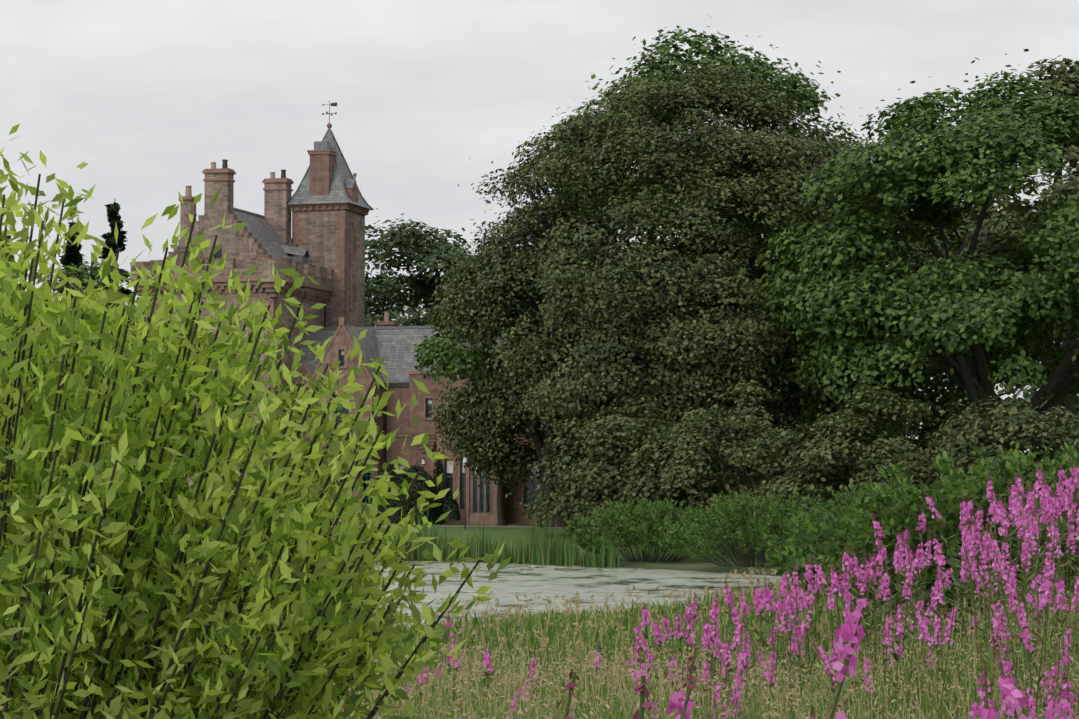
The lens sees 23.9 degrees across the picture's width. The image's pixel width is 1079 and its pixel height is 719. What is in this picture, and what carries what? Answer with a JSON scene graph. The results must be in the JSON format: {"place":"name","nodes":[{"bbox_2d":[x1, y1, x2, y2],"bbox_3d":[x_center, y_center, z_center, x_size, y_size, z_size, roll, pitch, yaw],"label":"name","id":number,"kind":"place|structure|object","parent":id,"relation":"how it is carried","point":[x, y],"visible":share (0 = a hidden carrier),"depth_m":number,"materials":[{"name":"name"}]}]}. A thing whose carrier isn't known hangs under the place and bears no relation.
{"place":"outdoors","nodes":[
{"label":"outdoors","id":0,"kind":"place"},
{"bbox_2d":[130,100,373,520],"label":"castle tower","id":1,"kind":"structure","parent":0,"point":[329,207],"depth_m":151.35,"materials":[{"name":"brown brick"}]},
{"bbox_2d":[6,561,791,627],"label":"pond water","id":2,"kind":"structure","parent":0,"point":[551,581],"depth_m":83.87,"materials":[{"name":"grey liquid"}]},
{"bbox_2d":[120,557,382,643],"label":"reeds","id":3,"kind":"object","parent":2,"relation":"in","point":[200,599],"depth_m":51.63,"materials":[{"name":"green plant"}]},
{"bbox_2d":[48,513,619,567],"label":"reeds","id":4,"kind":"object","parent":2,"relation":"on","point":[535,553],"visible":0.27,"depth_m":108.75,"materials":[{"name":"green plant"}]},
{"bbox_2d":[374,563,636,612],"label":"lily pads","id":5,"kind":"object","parent":2,"relation":"on","point":[558,568],"visible":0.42,"depth_m":101.29,"materials":[{"name":"green plant"}]},
{"bbox_2d":[331,525,743,534],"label":"gravel path","id":6,"kind":"structure","parent":0,"point":[507,526],"depth_m":131.37,"materials":[{"name":"beige gravel"}]},
{"bbox_2d":[422,457,425,516],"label":"lamp post","id":7,"kind":"object","parent":6,"relation":"on","point":[423,461],"visible":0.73,"depth_m":133.64,"materials":[{"name":"grey metal"}]},
{"bbox_2d":[0,0,1078,451],"label":"sky","id":8,"kind":"structure","parent":0,"point":[147,94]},
{"bbox_2d":[21,507,1073,718],"bbox_3d":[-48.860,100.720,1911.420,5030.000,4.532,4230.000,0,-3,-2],"label":"ground","id":9,"kind":"structure","parent":0,"point":[690,563],"depth_m":107.09,"materials":[{"name":"green plant"}]},
{"bbox_2d":[0,235,18,285],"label":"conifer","id":10,"kind":"object","parent":9,"relation":"on","point":[8,237],"depth_m":256.42,"materials":[{"name":"green plant"}]},
{"bbox_2d":[0,307,132,509],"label":"tree","id":11,"kind":"object","parent":9,"relation":"on","point":[36,355],"depth_m":200.71,"materials":[{"name":"green plant"}]},
{"bbox_2d":[55,219,86,311],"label":"conifer","id":12,"kind":"object","parent":9,"relation":"on","point":[72,255],"depth_m":273.78,"materials":[{"name":"green plant"}]},
{"bbox_2d":[17,258,140,344],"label":"tree","id":13,"kind":"object","parent":9,"relation":"on","point":[81,275],"visible":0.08,"depth_m":253.02,"materials":[{"name":"green plant"}]},
{"bbox_2d":[19,341,145,492],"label":"tree","id":14,"kind":"object","parent":9,"relation":"on","point":[125,352],"depth_m":185.96,"materials":[{"name":"green plant"}]},
{"bbox_2d":[98,200,133,320],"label":"conifer","id":15,"kind":"object","parent":9,"relation":"on","point":[113,217],"depth_m":263.03,"materials":[{"name":"green plant"}]},
{"bbox_2d":[109,285,145,333],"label":"tree","id":16,"kind":"object","parent":9,"relation":"on","point":[136,310],"depth_m":256.32,"materials":[{"name":"green plant"}]},
{"bbox_2d":[0,124,511,718],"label":"bush","id":17,"kind":"object","parent":9,"relation":"on","point":[128,444],"depth_m":7.03,"materials":[{"name":"green plant"}]},
{"bbox_2d":[370,464,437,524],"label":"clipped shrub","id":18,"kind":"object","parent":9,"relation":"on","point":[411,502],"visible":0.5,"depth_m":140.42,"materials":[{"name":"green plant"}]},
{"bbox_2d":[365,208,491,326],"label":"tree","id":19,"kind":"object","parent":9,"relation":"on","point":[410,244],"depth_m":195.99,"materials":[{"name":"green plant"}]},
{"bbox_2d":[443,495,460,520],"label":"topiary","id":20,"kind":"object","parent":9,"relation":"on","point":[453,515],"visible":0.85,"depth_m":140.15,"materials":[{"name":"green plant"}]},
{"bbox_2d":[463,455,467,528],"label":"lamp post","id":21,"kind":"object","parent":9,"relation":"on","point":[465,461],"visible":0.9,"depth_m":124.08,"materials":[{"name":"grey metal"}]},
{"bbox_2d":[405,298,551,525],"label":"small tree","id":22,"kind":"object","parent":9,"relation":"on","point":[445,354],"depth_m":132.40,"materials":[{"name":"green plant"}]},
{"bbox_2d":[286,312,718,524],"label":"castle wing","id":23,"kind":"structure","parent":9,"relation":"on","point":[389,341],"depth_m":143.25,"materials":[{"name":"brown brick"}]},
{"bbox_2d":[431,459,444,523],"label":"creeper","id":24,"kind":"object","parent":23,"relation":"attached to","point":[438,467],"visible":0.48,"depth_m":142.04,"materials":[{"name":"green plant"}]},
{"bbox_2d":[33,548,1078,718],"bbox_3d":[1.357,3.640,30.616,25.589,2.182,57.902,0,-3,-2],"label":"meadow grass","id":25,"kind":"structure","parent":9,"relation":"on","point":[586,638],"depth_m":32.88,"materials":[{"name":"green plant"}]},
{"bbox_2d":[506,239,633,321],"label":"tree","id":26,"kind":"object","parent":9,"relation":"on","point":[540,304],"visible":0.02,"depth_m":185.42,"materials":[{"name":"green plant"}]},
{"bbox_2d":[565,461,643,526],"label":"understorey","id":27,"kind":"object","parent":9,"relation":"on","point":[588,510],"depth_m":131.89,"materials":[{"name":"green plant"}]},
{"bbox_2d":[505,390,738,543],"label":"bush","id":28,"kind":"object","parent":9,"relation":"on","point":[590,481],"depth_m":114.68,"materials":[{"name":"green plant"}]},
{"bbox_2d":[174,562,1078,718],"bbox_3d":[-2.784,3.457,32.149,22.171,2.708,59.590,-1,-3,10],"label":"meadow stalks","id":29,"kind":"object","parent":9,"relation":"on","point":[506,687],"visible":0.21,"depth_m":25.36,"materials":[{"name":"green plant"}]},
{"bbox_2d":[558,495,730,562],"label":"bush","id":30,"kind":"object","parent":9,"relation":"on","point":[647,512],"depth_m":104.92,"materials":[{"name":"green plant"}]},
{"bbox_2d":[419,47,941,526],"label":"tree","id":31,"kind":"object","parent":9,"relation":"on","point":[478,432],"depth_m":125.76,"materials":[{"name":"green plant"}]},
{"bbox_2d":[522,25,868,317],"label":"oak tree","id":32,"kind":"object","parent":9,"relation":"on","point":[809,97],"depth_m":147.57,"materials":[{"name":"green plant"}]},
{"bbox_2d":[331,454,1078,718],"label":"fireweed","id":33,"kind":"object","parent":9,"relation":"on","point":[1013,697],"depth_m":24.94,"materials":[{"name":"purple plant"}]},
{"bbox_2d":[285,455,1078,718],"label":"purple flowers","id":34,"kind":"object","parent":33,"relation":"attached to","point":[648,703],"visible":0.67,"depth_m":20.23,"materials":[{"name":"purple plant"}]},
{"bbox_2d":[598,369,877,558],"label":"bush","id":35,"kind":"object","parent":9,"relation":"on","point":[672,463],"depth_m":109.97,"materials":[{"name":"green plant"}]},
{"bbox_2d":[650,485,837,567],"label":"bush","id":36,"kind":"object","parent":9,"relation":"on","point":[741,519],"depth_m":96.19,"materials":[{"name":"green plant"}]},
{"bbox_2d":[707,438,781,526],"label":"understorey","id":37,"kind":"object","parent":9,"relation":"on","point":[761,474],"visible":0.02,"depth_m":131.63,"materials":[{"name":"green plant"}]},
{"bbox_2d":[763,480,945,564],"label":"bush","id":38,"kind":"object","parent":9,"relation":"on","point":[804,533],"depth_m":85.68,"materials":[{"name":"green plant"}]},
{"bbox_2d":[675,181,1038,470],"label":"tree","id":39,"kind":"object","parent":9,"relation":"on","point":[1028,374],"depth_m":163.58,"materials":[{"name":"green plant"}]},
{"bbox_2d":[747,379,972,552],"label":"bush","id":40,"kind":"object","parent":9,"relation":"on","point":[848,420],"depth_m":106.88,"materials":[{"name":"green plant"}]},
{"bbox_2d":[807,437,918,490],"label":"understorey","id":41,"kind":"object","parent":9,"relation":"on","point":[837,458],"depth_m":129.57,"materials":[{"name":"green plant"}]},
{"bbox_2d":[725,49,1078,487],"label":"lime tree","id":42,"kind":"object","parent":9,"relation":"on","point":[905,164],"depth_m":116.62,"materials":[{"name":"green plant"}]},
{"bbox_2d":[765,440,1078,612],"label":"bush","id":43,"kind":"object","parent":9,"relation":"on","point":[891,522],"depth_m":39.36,"materials":[{"name":"green plant"}]},
{"bbox_2d":[773,392,1078,479],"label":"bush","id":44,"kind":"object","parent":9,"relation":"on","point":[906,430],"depth_m":181.62,"materials":[{"name":"green plant"}]},
{"bbox_2d":[787,362,1078,477],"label":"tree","id":45,"kind":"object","parent":9,"relation":"on","point":[1026,394],"depth_m":315.85,"materials":[{"name":"green plant"}]},
{"bbox_2d":[887,55,1078,464],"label":"tree","id":46,"kind":"object","parent":9,"relation":"on","point":[1063,77],"depth_m":137.87,"materials":[{"name":"green plant"}]},
{"bbox_2d":[915,387,1078,495],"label":"bush","id":47,"kind":"object","parent":9,"relation":"on","point":[968,431],"depth_m":100.83,"materials":[{"name":"green plant"}]},
{"bbox_2d":[933,161,1078,409],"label":"tree","id":48,"kind":"object","parent":9,"relation":"on","point":[952,383],"depth_m":158.62,"materials":[{"name":"green plant"}]},
{"bbox_2d":[943,440,1076,569],"bbox_3d":[10.780,3.116,51.909,6.119,2.966,4.983,0,-3,-2],"label":"bush","id":49,"kind":"object","parent":9,"relation":"on","point":[1017,447],"depth_m":51.81,"materials":[{"name":"green plant"}]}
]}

